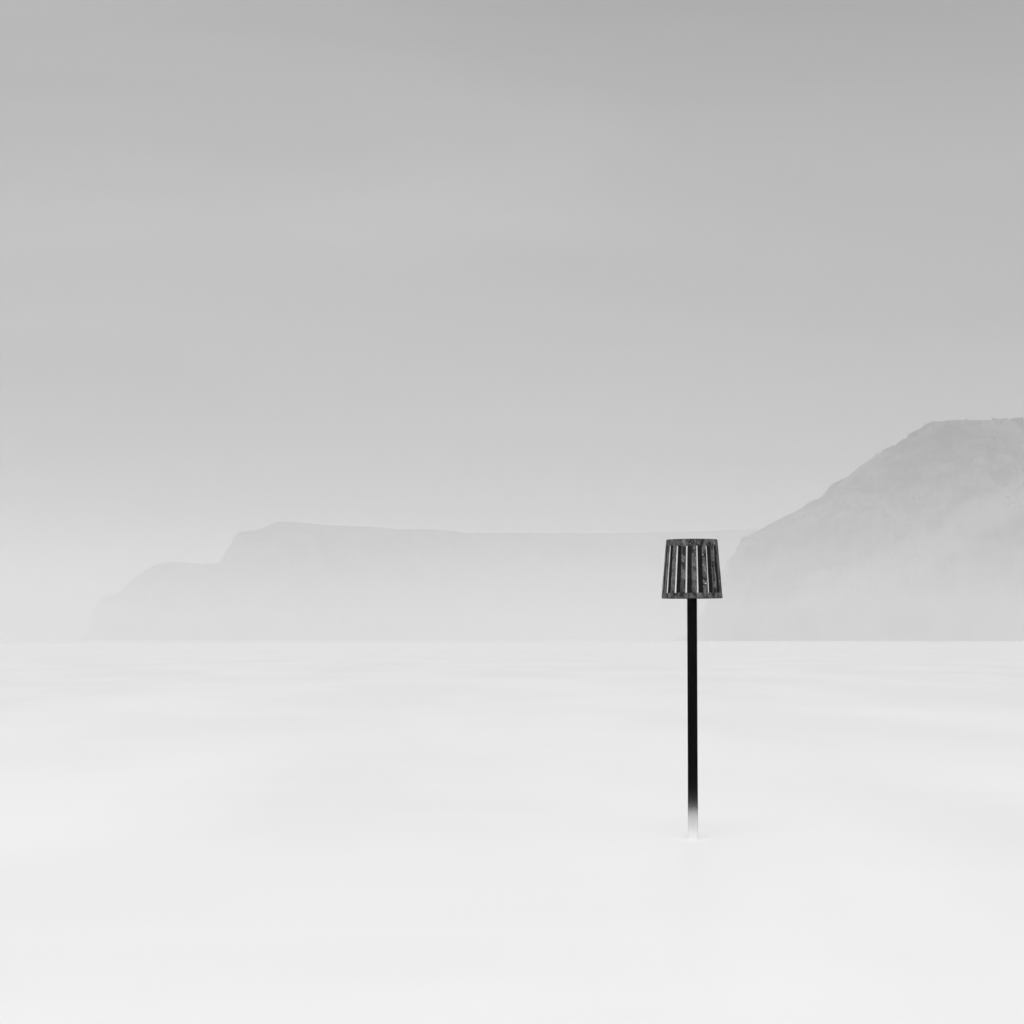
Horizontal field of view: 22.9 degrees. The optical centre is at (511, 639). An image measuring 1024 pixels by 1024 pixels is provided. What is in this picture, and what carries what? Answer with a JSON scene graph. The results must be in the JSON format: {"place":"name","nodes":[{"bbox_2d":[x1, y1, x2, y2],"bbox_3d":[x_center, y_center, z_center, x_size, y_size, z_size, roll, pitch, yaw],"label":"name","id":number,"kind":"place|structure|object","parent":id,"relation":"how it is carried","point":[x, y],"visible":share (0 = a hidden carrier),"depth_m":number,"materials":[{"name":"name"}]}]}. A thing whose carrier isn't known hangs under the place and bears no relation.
{"place":"outdoors","nodes":[
{"label":"outdoors","id":0,"kind":"place"},
{"bbox_2d":[81,521,760,640],"bbox_3d":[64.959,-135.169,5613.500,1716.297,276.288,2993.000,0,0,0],"label":"headland","id":1,"kind":"structure","parent":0,"point":[286,581],"depth_m":4585.79,"materials":[{"name":"grey stone"}]},
{"bbox_2d":[0,640,1023,1023],"bbox_3d":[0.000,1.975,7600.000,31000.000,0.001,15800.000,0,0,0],"label":"sea","id":2,"kind":"structure","parent":0,"point":[366,832],"depth_m":25.70,"materials":[{"name":"white liquid"}]},
{"bbox_2d":[662,539,722,838],"bbox_3d":[1.788,0.994,25.000,0.605,3.962,0.604,0,0,0],"label":"channel marker","id":3,"kind":"object","parent":2,"relation":"in","point":[692,595],"visible":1,"depth_m":24.95,"materials":[{"name":"metal"}]},
{"bbox_2d":[0,0,1023,639],"label":"sky","id":4,"kind":"structure","parent":0,"point":[463,266],"materials":[{"name":"grey"}]},
{"bbox_2d":[671,419,1023,640],"bbox_3d":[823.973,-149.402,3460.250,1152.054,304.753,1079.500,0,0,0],"label":"headland","id":5,"kind":"structure","parent":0,"point":[965,520],"depth_m":3078.44,"materials":[{"name":"grey stone"}]},
{"bbox_2d":[729,417,1023,623],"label":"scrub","id":6,"kind":"object","parent":5,"relation":"on","point":[901,442],"visible":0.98,"depth_m":3211.24,"materials":[{"name":"grey plant"}]}
]}

